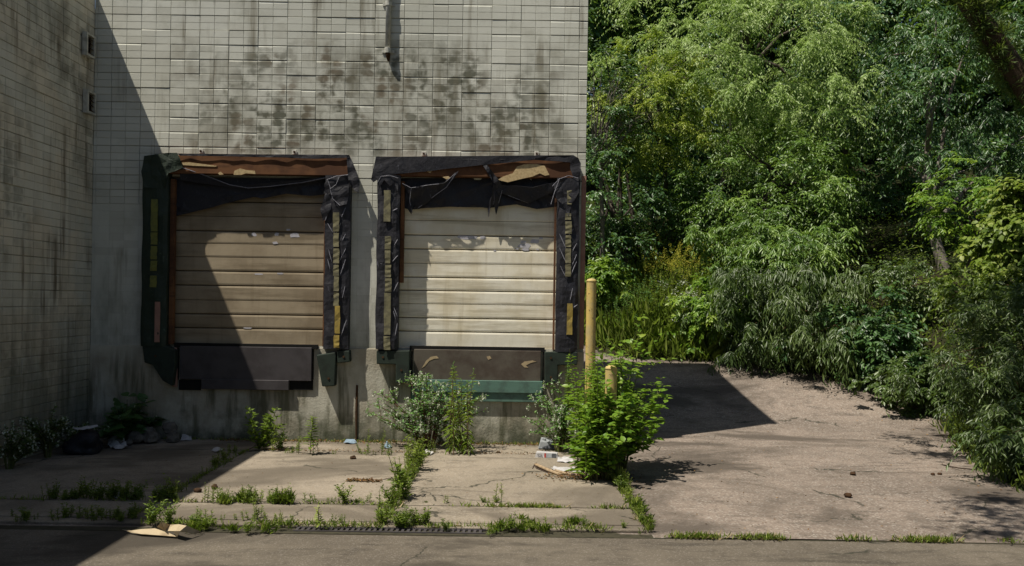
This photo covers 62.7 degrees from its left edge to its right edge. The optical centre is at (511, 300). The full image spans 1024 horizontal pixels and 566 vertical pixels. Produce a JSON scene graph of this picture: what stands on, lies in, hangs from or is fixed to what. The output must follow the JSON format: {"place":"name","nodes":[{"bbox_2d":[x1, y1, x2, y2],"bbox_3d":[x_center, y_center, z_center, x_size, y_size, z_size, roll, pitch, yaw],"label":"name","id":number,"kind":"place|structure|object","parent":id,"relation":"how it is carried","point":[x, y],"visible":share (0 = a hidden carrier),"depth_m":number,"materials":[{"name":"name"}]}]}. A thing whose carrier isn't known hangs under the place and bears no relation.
{"place":"outdoors","nodes":[
{"label":"outdoors","id":0,"kind":"place"},
{"bbox_2d":[0,499,153,518],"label":"apron slab","id":1,"kind":"structure","parent":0,"point":[42,508],"depth_m":7.87,"materials":[{"name":"concrete"}]},
{"bbox_2d":[0,448,241,501],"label":"apron slab","id":2,"kind":"structure","parent":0,"point":[19,479],"depth_m":9.51,"materials":[{"name":"concrete"}]},
{"bbox_2d":[0,420,38,468],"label":"corner weed","id":3,"kind":"object","parent":2,"relation":"on","point":[18,447],"visible":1,"depth_m":9.50,"materials":[{"name":"green plant"}]},
{"bbox_2d":[19,404,68,457],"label":"corner weed","id":4,"kind":"object","parent":2,"relation":"on","point":[49,439],"visible":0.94,"depth_m":10.18,"materials":[{"name":"green plant"}]},
{"bbox_2d":[56,421,98,442],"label":"corner weed","id":5,"kind":"object","parent":2,"relation":"on","point":[70,432],"visible":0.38,"depth_m":10.67,"materials":[{"name":"green plant"}]},
{"bbox_2d":[62,429,102,454],"bbox_3d":[-5.381,1.763,10.542,0.439,0.324,0.450,1,0,7],"label":"rubbish bag","id":6,"kind":"object","parent":2,"relation":"on","point":[86,442],"visible":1,"depth_m":10.40,"materials":[{"name":"plastic"}]},
{"bbox_2d":[87,479,112,498],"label":"weed","id":7,"kind":"object","parent":2,"relation":"on","point":[99,490],"visible":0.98,"depth_m":8.14,"materials":[{"name":"green plant"}]},
{"bbox_2d":[130,502,389,521],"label":"apron slab","id":8,"kind":"structure","parent":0,"point":[357,513],"depth_m":7.81,"materials":[{"name":"concrete"}]},
{"bbox_2d":[274,488,297,504],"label":"weed","id":9,"kind":"object","parent":8,"relation":"on","point":[289,497],"visible":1,"depth_m":8.08,"materials":[{"name":"green plant"}]},
{"bbox_2d":[159,450,411,504],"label":"apron slab","id":10,"kind":"structure","parent":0,"point":[315,473],"depth_m":9.38,"materials":[{"name":"concrete"}]},
{"bbox_2d":[300,416,320,453],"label":"seedling","id":11,"kind":"object","parent":10,"relation":"on","point":[310,442],"visible":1,"depth_m":10.65,"materials":[{"name":"green plant"}]},
{"bbox_2d":[334,482,354,502],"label":"weed","id":12,"kind":"object","parent":10,"relation":"on","point":[341,494],"visible":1,"depth_m":8.13,"materials":[{"name":"green plant"}]},
{"bbox_2d":[0,345,1023,542],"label":"driveway","id":13,"kind":"structure","parent":0,"point":[700,496],"depth_m":10.36,"materials":[{"name":"concrete"}]},
{"bbox_2d":[143,493,170,525],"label":"weed","id":14,"kind":"object","parent":13,"relation":"on","point":[153,515],"visible":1,"depth_m":7.26,"materials":[{"name":"green plant"}]},
{"bbox_2d":[553,353,670,470],"bbox_3d":[1.158,1.317,9.856,1.388,1.427,1.359,1,0,17],"label":"leafy bush","id":15,"kind":"object","parent":13,"relation":"on","point":[636,427],"visible":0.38,"depth_m":9.73,"materials":[{"name":"green plant"}]},
{"bbox_2d":[580,314,676,467],"bbox_3d":[1.326,1.096,10.047,1.122,1.870,1.195,1,0,26],"label":"leafy bush","id":16,"kind":"object","parent":13,"relation":"on","point":[622,360],"visible":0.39,"depth_m":10.13,"materials":[{"name":"green plant"}]},
{"bbox_2d":[642,403,1006,533],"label":"drive litter","id":17,"kind":"object","parent":13,"relation":"on","point":[823,479],"visible":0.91,"depth_m":10.13,"materials":[{"name":"brown plant"}]},
{"bbox_2d":[0,529,1023,565],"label":"asphalt","id":18,"kind":"structure","parent":0,"point":[22,547],"depth_m":6.72,"materials":[{"name":"asphalt"}]},
{"bbox_2d":[122,522,200,536],"bbox_3d":[-2.970,1.888,7.017,0.691,0.124,0.212,1,0,11],"label":"cardboard","id":19,"kind":"object","parent":18,"relation":"on","point":[176,529],"visible":1,"depth_m":6.99,"materials":[{"name":"cardboard"}]},
{"bbox_2d":[257,521,277,533],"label":"weed","id":20,"kind":"object","parent":18,"relation":"on","point":[266,526],"visible":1,"depth_m":7.12,"materials":[{"name":"green plant"}]},
{"bbox_2d":[0,511,1023,544],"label":"joint soil","id":21,"kind":"structure","parent":0,"point":[547,534],"depth_m":7.18,"materials":[{"name":"soil"}]},
{"bbox_2d":[61,438,256,450],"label":"apron slab","id":22,"kind":"structure","parent":21,"relation":"on","point":[201,444],"depth_m":11.18,"materials":[{"name":"concrete"}]},
{"bbox_2d":[108,435,127,448],"bbox_3d":[-5.224,1.833,11.057,0.217,0.143,0.692,1,0,-32],"label":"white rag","id":23,"kind":"object","parent":22,"relation":"on","point":[114,443],"visible":0.92,"depth_m":10.94,"materials":[{"name":"fabric"}]},
{"bbox_2d":[91,392,167,440],"bbox_3d":[-5.189,1.574,11.224,0.852,0.705,1.109,1,0,0],"label":"burdock","id":24,"kind":"object","parent":22,"relation":"on","point":[122,419],"visible":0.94,"depth_m":11.17,"materials":[{"name":"green plant"}]},
{"bbox_2d":[126,431,142,442],"bbox_3d":[-5.037,1.828,11.229,0.260,0.166,0.191,1,0,35],"label":"rubble stone","id":25,"kind":"object","parent":22,"relation":"on","point":[136,436],"visible":0.89,"depth_m":11.17,"materials":[{"name":"stone"}]},
{"bbox_2d":[143,431,160,442],"bbox_3d":[-4.856,1.826,11.278,0.210,0.162,0.208,1,0,16],"label":"rubble stone","id":26,"kind":"object","parent":22,"relation":"on","point":[150,436],"visible":1,"depth_m":11.21,"materials":[{"name":"stone"}]},
{"bbox_2d":[166,431,179,442],"bbox_3d":[-4.599,1.841,11.384,0.174,0.160,0.228,1,0,-26],"label":"rubble stone","id":27,"kind":"object","parent":22,"relation":"on","point":[173,436],"visible":1,"depth_m":11.31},
{"bbox_2d":[155,473,173,498],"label":"weed","id":28,"kind":"object","parent":21,"relation":"on","point":[165,490],"visible":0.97,"depth_m":8.19,"materials":[{"name":"green plant"}]},
{"bbox_2d":[153,499,180,523],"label":"weed","id":29,"kind":"object","parent":21,"relation":"on","point":[168,516],"visible":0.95,"depth_m":7.37,"materials":[{"name":"green plant"}]},
{"bbox_2d":[0,517,645,532],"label":"drain kerb","id":30,"kind":"structure","parent":21,"relation":"on","point":[127,521],"depth_m":7.36,"materials":[{"name":"concrete"}]},
{"bbox_2d":[375,497,392,523],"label":"weed","id":31,"kind":"object","parent":30,"relation":"on","point":[381,515],"visible":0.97,"depth_m":7.43,"materials":[{"name":"green plant"}]},
{"bbox_2d":[414,504,434,523],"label":"weed","id":32,"kind":"object","parent":30,"relation":"on","point":[426,517],"visible":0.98,"depth_m":7.42,"materials":[{"name":"green plant"}]},
{"bbox_2d":[250,440,424,452],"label":"apron slab","id":33,"kind":"structure","parent":21,"relation":"on","point":[328,446],"depth_m":11.23,"materials":[{"name":"concrete"}]},
{"bbox_2d":[242,405,285,448],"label":"weed","id":34,"kind":"object","parent":33,"relation":"on","point":[263,439],"visible":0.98,"depth_m":10.91,"materials":[{"name":"green plant"}]},
{"bbox_2d":[272,429,287,449],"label":"weed","id":35,"kind":"object","parent":33,"relation":"on","point":[280,442],"visible":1,"depth_m":10.91,"materials":[{"name":"green plant"}]},
{"bbox_2d":[220,438,567,446],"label":"leaf litter","id":36,"kind":"object","parent":33,"relation":"on","point":[482,443],"visible":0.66,"depth_m":11.56,"materials":[{"name":"plant"}]},
{"bbox_2d":[293,526,485,533],"bbox_3d":[-1.055,1.991,7.270,1.650,0.016,0.130,1,0,0],"label":"trench drain","id":37,"kind":"object","parent":21,"relation":"on","point":[374,529],"visible":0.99,"depth_m":7.27,"materials":[{"name":"metal"}]},
{"bbox_2d":[381,484,407,502],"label":"weed","id":38,"kind":"object","parent":21,"relation":"on","point":[388,496],"visible":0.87,"depth_m":8.10,"materials":[{"name":"green plant"}]},
{"bbox_2d":[403,435,430,469],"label":"weed","id":39,"kind":"object","parent":21,"relation":"on","point":[420,460],"visible":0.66,"depth_m":9.74,"materials":[{"name":"green plant"}]},
{"bbox_2d":[365,371,489,448],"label":"white budded weed","id":40,"kind":"object","parent":21,"relation":"on","point":[422,406],"visible":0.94,"depth_m":11.18,"materials":[{"name":"grey plant"}]},
{"bbox_2d":[427,443,575,454],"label":"apron slab","id":41,"kind":"structure","parent":21,"relation":"on","point":[504,448],"depth_m":11.23,"materials":[{"name":"concrete"}]},
{"bbox_2d":[262,447,535,454],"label":"leaf litter","id":42,"kind":"object","parent":41,"relation":"on","point":[396,451],"visible":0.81,"depth_m":10.88,"materials":[{"name":"plant"}]},
{"bbox_2d":[538,437,554,448],"bbox_3d":[0.478,1.924,11.344,0.234,0.133,0.194,1,0,7],"label":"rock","id":43,"kind":"object","parent":41,"relation":"on","point":[545,443],"visible":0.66,"depth_m":11.27,"materials":[{"name":"stone"}]},
{"bbox_2d":[524,372,578,451],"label":"white budded weed","id":44,"kind":"object","parent":41,"relation":"on","point":[561,425],"visible":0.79,"depth_m":11.09,"materials":[{"name":"grey plant"}]},
{"bbox_2d":[562,354,571,449],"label":"tall weed","id":45,"kind":"object","parent":41,"relation":"on","point":[566,382],"visible":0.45,"depth_m":11.30,"materials":[{"name":"green plant"}]},
{"bbox_2d":[585,278,596,396],"bbox_3d":[1.072,0.866,11.500,0.140,2.340,0.140,1,0,0],"label":"bollard","id":46,"kind":"object","parent":41,"relation":"on","point":[590,315],"visible":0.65,"depth_m":11.44,"materials":[{"name":"paint"}]},
{"bbox_2d":[499,512,517,532],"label":"weed","id":47,"kind":"object","parent":21,"relation":"on","point":[509,525],"visible":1,"depth_m":7.26,"materials":[{"name":"green plant"}]},
{"bbox_2d":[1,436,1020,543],"bbox_3d":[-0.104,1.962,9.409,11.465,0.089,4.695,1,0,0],"label":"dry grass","id":48,"kind":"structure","parent":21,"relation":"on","point":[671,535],"depth_m":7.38,"materials":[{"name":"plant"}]},
{"bbox_2d":[0,436,1023,543],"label":"joint grass","id":49,"kind":"structure","parent":21,"relation":"on","point":[767,536],"depth_m":7.37,"materials":[{"name":"plant"}]},
{"bbox_2d":[387,506,642,525],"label":"apron slab","id":50,"kind":"structure","parent":21,"relation":"on","point":[473,515],"depth_m":7.83,"materials":[{"name":"concrete"}]},
{"bbox_2d":[397,453,630,508],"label":"apron slab","id":51,"kind":"structure","parent":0,"point":[435,481],"depth_m":9.09,"materials":[{"name":"concrete"}]},
{"bbox_2d":[387,461,418,498],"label":"weed","id":52,"kind":"object","parent":51,"relation":"on","point":[402,481],"visible":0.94,"depth_m":8.32,"materials":[{"name":"green plant"}]},
{"bbox_2d":[441,361,476,455],"bbox_3d":[-0.680,1.391,10.872,0.484,1.249,0.445,1,0,0],"label":"goldenrod","id":53,"kind":"object","parent":51,"relation":"on","point":[458,438],"visible":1,"depth_m":10.80,"materials":[{"name":"green plant"}]},
{"bbox_2d":[535,451,557,457],"bbox_3d":[0.443,1.965,10.733,0.286,0.060,0.165,1,0,7],"label":"carton","id":54,"kind":"object","parent":51,"relation":"on","point":[543,454],"visible":1,"depth_m":10.66,"materials":[{"name":"cardboard"}]},
{"bbox_2d":[532,463,562,475],"bbox_3d":[0.360,1.973,9.862,0.177,0.053,0.722,1,0,-24],"label":"stick","id":55,"kind":"object","parent":51,"relation":"on","point":[536,465],"visible":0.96,"depth_m":9.80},
{"bbox_2d":[564,352,612,482],"bbox_3d":[0.866,1.266,9.362,0.559,1.494,0.574,1,0,-21],"label":"goldenrod","id":56,"kind":"object","parent":51,"relation":"on","point":[591,467],"visible":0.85,"depth_m":9.31,"materials":[{"name":"green plant"}]},
{"bbox_2d":[512,471,666,482],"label":"leaf litter","id":57,"kind":"object","parent":51,"relation":"on","point":[575,477],"visible":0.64,"depth_m":9.45,"materials":[{"name":"plant"}]},
{"bbox_2d":[551,379,647,480],"bbox_3d":[1.088,1.457,9.443,1.004,1.144,1.114,1,0,33],"label":"leafy bush","id":58,"kind":"object","parent":51,"relation":"on","point":[614,423],"visible":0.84,"depth_m":9.25,"materials":[{"name":"green plant"}]},
{"bbox_2d":[605,365,616,464],"bbox_3d":[1.137,1.391,9.700,0.140,1.292,0.140,1,0,0],"label":"bollard","id":59,"kind":"object","parent":51,"relation":"on","point":[609,374],"visible":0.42,"depth_m":9.64,"materials":[{"name":"metal"}]},
{"bbox_2d":[584,136,1023,541],"bbox_3d":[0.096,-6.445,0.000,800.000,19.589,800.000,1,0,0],"label":"ground","id":60,"kind":"structure","parent":0,"point":[942,339],"depth_m":19.77,"materials":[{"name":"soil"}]},
{"bbox_2d":[0,0,95,465],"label":"side building","id":61,"kind":"structure","parent":60,"relation":"on","point":[47,92],"depth_m":10.53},
{"bbox_2d":[89,0,587,444],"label":"warehouse building","id":62,"kind":"structure","parent":60,"relation":"on","point":[363,84],"depth_m":11.69,"materials":[{"name":"concrete"}]},
{"bbox_2d":[142,345,178,385],"bbox_3d":[-4.857,0.884,11.595,0.460,0.567,0.146,1,0,0],"label":"dock bumper","id":63,"kind":"object","parent":62,"relation":"attached to","point":[163,361],"visible":0.95,"depth_m":11.53,"materials":[{"name":"green rubber"}]},
{"bbox_2d":[172,343,317,389],"bbox_3d":[-3.722,0.925,11.645,2.043,0.654,0.100,1,0,0],"label":"dock leveler","id":64,"kind":"object","parent":62,"relation":"attached to","point":[237,366],"visible":0.95,"depth_m":11.62,"materials":[{"name":"metal"}]},
{"bbox_2d":[172,177,324,345],"bbox_3d":[-3.707,-0.573,11.764,2.230,2.385,0.029,1,0,0],"label":"dock door","id":65,"kind":"structure","parent":62,"relation":"in","point":[249,270],"depth_m":11.75,"materials":[{"name":"beige paint"}]},
{"bbox_2d":[140,153,359,348],"bbox_3d":[-3.599,-0.687,11.588,2.991,2.670,0.228,1,0,0],"label":"dock seal","id":66,"kind":"object","parent":62,"relation":"attached to","point":[167,199],"visible":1,"depth_m":11.53,"materials":[{"name":"black plastic"}]},
{"bbox_2d":[317,352,337,385],"bbox_3d":[-2.555,0.945,11.595,0.268,0.472,0.146,1,0,0],"label":"dock bumper","id":67,"kind":"object","parent":62,"relation":"attached to","point":[327,364],"visible":0.95,"depth_m":11.53,"materials":[{"name":"green rubber"}]},
{"bbox_2d":[337,350,351,362],"bbox_3d":[-2.317,0.773,11.595,0.181,0.175,0.146,1,0,0],"label":"dock bumper","id":68,"kind":"object","parent":62,"relation":"attached to","point":[343,356],"visible":1,"depth_m":11.53,"materials":[{"name":"green rubber"}]},
{"bbox_2d":[377,350,410,382],"bbox_3d":[-1.634,0.909,11.595,0.462,0.452,0.146,1,0,0],"label":"dock bumper","id":69,"kind":"object","parent":62,"relation":"attached to","point":[400,360],"visible":0.94,"depth_m":11.53,"materials":[{"name":"green rubber"}]},
{"bbox_2d":[371,155,580,351],"bbox_3d":[-0.511,-0.662,11.595,2.874,2.708,0.223,1,0,0],"label":"dock seal","id":70,"kind":"object","parent":62,"relation":"attached to","point":[554,181],"visible":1,"depth_m":11.53,"materials":[{"name":"black plastic"}]},
{"bbox_2d":[410,345,544,401],"bbox_3d":[-0.488,1.022,11.643,1.872,0.766,0.105,1,0,0],"label":"dock leveler","id":71,"kind":"object","parent":62,"relation":"attached to","point":[508,374],"visible":0.78,"depth_m":11.62,"materials":[{"name":"metal"}]},
{"bbox_2d":[399,205,556,348],"bbox_3d":[-0.472,-0.525,11.764,2.240,2.385,0.029,1,0,0],"label":"dock door","id":72,"kind":"structure","parent":62,"relation":"in","point":[472,278],"depth_m":11.75,"materials":[{"name":"beige paint"}]},
{"bbox_2d":[544,351,576,382],"bbox_3d":[0.673,0.919,11.595,0.452,0.439,0.146,1,0,0],"label":"dock bumper","id":73,"kind":"object","parent":62,"relation":"attached to","point":[553,360],"visible":0.83,"depth_m":11.53,"materials":[{"name":"black rubber"}]},
{"bbox_2d":[585,252,636,311],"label":"bright shrub","id":74,"kind":"object","parent":60,"relation":"on","point":[600,273],"visible":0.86,"depth_m":18.61,"materials":[{"name":"green plant"}]},
{"bbox_2d":[597,281,659,356],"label":"tall weed","id":75,"kind":"object","parent":60,"relation":"on","point":[616,306],"visible":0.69,"depth_m":18.25,"materials":[{"name":"green plant"}]},
{"bbox_2d":[587,56,670,265],"bbox_3d":[2.511,-2.856,19.723,2.409,5.772,1.488,1,0,0],"label":"dead tree","id":76,"kind":"object","parent":60,"relation":"on","point":[602,220],"visible":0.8,"depth_m":19.93,"materials":[{"name":"wood"}]},
{"bbox_2d":[585,4,708,292],"bbox_3d":[2.032,-3.349,21.188,6.173,8.037,5.658,1,0,0],"label":"broadleaf tree","id":77,"kind":"object","parent":60,"relation":"on","point":[618,231],"visible":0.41,"depth_m":20.42,"materials":[{"name":"green plant"}]},
{"bbox_2d":[618,270,678,318],"bbox_3d":[3.068,0.006,18.678,1.125,1.474,1.817,1,0,41],"label":"goldenrod","id":78,"kind":"object","parent":60,"relation":"on","point":[644,289],"visible":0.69,"depth_m":18.57,"materials":[{"name":"green plant"}]},
{"bbox_2d":[587,0,715,137],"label":"tree","id":79,"kind":"object","parent":60,"relation":"on","point":[613,34],"visible":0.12,"depth_m":28.49,"materials":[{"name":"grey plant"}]},
{"bbox_2d":[586,24,720,191],"bbox_3d":[4.237,-5.310,34.035,10.180,12.479,9.647,1,0,-19],"label":"tree","id":80,"kind":"object","parent":60,"relation":"on","point":[589,183],"depth_m":31.59,"materials":[{"name":"green plant"}]},
{"bbox_2d":[587,26,736,240],"bbox_3d":[3.562,-4.124,20.876,4.115,5.203,3.849,1,0,0],"label":"locust tree","id":81,"kind":"object","parent":60,"relation":"on","point":[664,80],"visible":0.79,"depth_m":20.41,"materials":[{"name":"green plant"}]},
{"bbox_2d":[623,232,723,297],"bbox_3d":[3.672,-0.671,19.321,2.212,2.013,1.645,1,0,29],"label":"goldenrod","id":82,"kind":"object","parent":60,"relation":"on","point":[672,265],"visible":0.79,"depth_m":19.01,"materials":[{"name":"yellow plant"}]},
{"bbox_2d":[657,280,703,336],"bbox_3d":[3.818,0.232,18.280,1.247,1.461,1.427,1,0,-13],"label":"white aster","id":83,"kind":"object","parent":60,"relation":"on","point":[686,292],"visible":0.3,"depth_m":18.23,"materials":[{"name":"green plant"}]},
{"bbox_2d":[587,0,805,151],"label":"tree","id":84,"kind":"object","parent":60,"relation":"on","point":[600,32],"visible":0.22,"depth_m":28.58,"materials":[{"name":"green plant"}]},
{"bbox_2d":[584,252,830,373],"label":"tall grass","id":85,"kind":"structure","parent":60,"relation":"on","point":[652,324],"depth_m":17.85,"materials":[{"name":"plant"}]},
{"bbox_2d":[662,273,773,361],"bbox_3d":[4.194,0.412,17.435,2.217,2.017,1.978,1,0,0],"label":"nettle patch shrub","id":86,"kind":"object","parent":60,"relation":"on","point":[707,321],"visible":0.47,"depth_m":17.18,"materials":[{"name":"green plant"}]},
{"bbox_2d":[660,28,817,163],"bbox_3d":[10.214,-5.997,34.498,10.154,11.160,9.572,1,0,-40],"label":"tree","id":87,"kind":"object","parent":60,"relation":"on","point":[769,55],"visible":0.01,"depth_m":32.55,"materials":[{"name":"green plant"}]},
{"bbox_2d":[586,0,914,207],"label":"willow tree","id":88,"kind":"object","parent":60,"relation":"on","point":[749,63],"visible":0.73,"depth_m":20.90,"materials":[{"name":"green plant"}]},
{"bbox_2d":[655,86,887,267],"bbox_3d":[6.252,-2.291,20.195,5.527,5.854,5.175,1,0,0],"label":"broadleaf tree","id":89,"kind":"object","parent":60,"relation":"on","point":[821,188],"visible":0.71,"depth_m":19.60,"materials":[{"name":"green plant"}]},
{"bbox_2d":[681,214,866,317],"bbox_3d":[5.559,-0.607,18.479,3.794,2.640,3.610,1,0,0],"label":"sumac shrub","id":90,"kind":"object","parent":60,"relation":"on","point":[823,241],"visible":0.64,"depth_m":17.86,"materials":[{"name":"green plant"}]},
{"bbox_2d":[677,252,886,391],"bbox_3d":[5.261,0.580,16.970,4.376,3.223,3.486,1,0,25],"label":"drooping shrub","id":91,"kind":"object","parent":60,"relation":"on","point":[789,295],"visible":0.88,"depth_m":16.21,"materials":[{"name":"green plant"}]},
{"bbox_2d":[632,0,965,157],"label":"tree","id":92,"kind":"object","parent":60,"relation":"on","point":[786,37],"visible":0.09,"depth_m":29.68,"materials":[{"name":"green plant"}]},
{"bbox_2d":[586,0,1017,132],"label":"wood","id":93,"kind":"object","parent":60,"relation":"on","point":[735,63],"visible":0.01,"depth_m":40.35,"materials":[{"name":"green plant"}]},
{"bbox_2d":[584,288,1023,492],"bbox_3d":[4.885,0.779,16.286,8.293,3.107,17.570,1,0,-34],"label":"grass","id":94,"kind":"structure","parent":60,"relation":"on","point":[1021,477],"depth_m":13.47,"materials":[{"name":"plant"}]},
{"bbox_2d":[585,96,1023,270],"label":"hillside brush","id":95,"kind":"object","parent":60,"relation":"on","point":[875,169],"visible":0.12,"depth_m":24.25,"materials":[{"name":"green plant"}]},
{"bbox_2d":[775,280,931,388],"bbox_3d":[6.427,0.728,15.552,2.751,2.268,2.255,1,0,0],"label":"elder shrub","id":96,"kind":"object","parent":60,"relation":"on","point":[900,336],"visible":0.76,"depth_m":15.32,"materials":[{"name":"green plant"}]},
{"bbox_2d":[764,0,965,177],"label":"poplar tree","id":97,"kind":"object","parent":60,"relation":"on","point":[898,61],"visible":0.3,"depth_m":22.44,"materials":[{"name":"green plant"}]},
{"bbox_2d":[749,0,1023,160],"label":"tree","id":98,"kind":"object","parent":60,"relation":"on","point":[893,23],"visible":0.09,"depth_m":27.96,"materials":[{"name":"green plant"}]},
{"bbox_2d":[819,257,955,329],"bbox_3d":[7.691,0.163,16.957,2.474,2.030,2.077,1,0,-27],"label":"vine shrub","id":99,"kind":"object","parent":60,"relation":"on","point":[892,274],"visible":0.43,"depth_m":16.48,"materials":[{"name":"green plant"}]},
{"bbox_2d":[848,346,958,418],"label":"shrub","id":100,"kind":"object","parent":60,"relation":"on","point":[929,394],"visible":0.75,"depth_m":14.17,"materials":[{"name":"green plant"}]},
{"bbox_2d":[839,0,1023,270],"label":"walnut tree","id":101,"kind":"object","parent":60,"relation":"on","point":[904,149],"visible":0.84,"depth_m":18.40,"materials":[{"name":"green plant"}]},
{"bbox_2d":[842,0,1023,132],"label":"tree","id":102,"kind":"object","parent":60,"relation":"on","point":[918,29],"visible":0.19,"depth_m":27.56,"materials":[{"name":"green plant"}]},
{"bbox_2d":[877,0,1016,142],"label":"tree","id":103,"kind":"object","parent":60,"relation":"on","point":[995,93],"visible":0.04,"depth_m":30.80,"materials":[{"name":"green plant"}]},
{"bbox_2d":[876,277,1023,443],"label":"willow shrub","id":104,"kind":"object","parent":60,"relation":"on","point":[988,384],"visible":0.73,"depth_m":11.38,"materials":[{"name":"green plant"}]},
{"bbox_2d":[901,151,1020,297],"bbox_3d":[8.712,-1.436,16.351,2.335,2.998,2.261,1,0,44],"label":"sapling","id":105,"kind":"object","parent":60,"relation":"on","point":[942,223],"visible":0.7,"depth_m":16.27,"materials":[{"name":"green plant"}]},
{"bbox_2d":[922,257,1023,407],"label":"maple shrub","id":106,"kind":"object","parent":60,"relation":"on","point":[947,286],"visible":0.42,"depth_m":12.73,"materials":[{"name":"green plant"}]},
{"bbox_2d":[941,0,1023,115],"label":"cedar tree","id":107,"kind":"object","parent":60,"relation":"on","point":[1006,58],"visible":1,"depth_m":12.88,"materials":[{"name":"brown plant"}]},
{"bbox_2d":[941,391,1023,483],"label":"bramble shrub","id":108,"kind":"object","parent":60,"relation":"on","point":[1005,419],"visible":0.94,"depth_m":9.68,"materials":[{"name":"green plant"}]},
{"bbox_2d":[953,172,1023,327],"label":"maple shrub","id":109,"kind":"object","parent":60,"relation":"on","point":[1002,224],"visible":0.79,"depth_m":13.19,"materials":[{"name":"green plant"}]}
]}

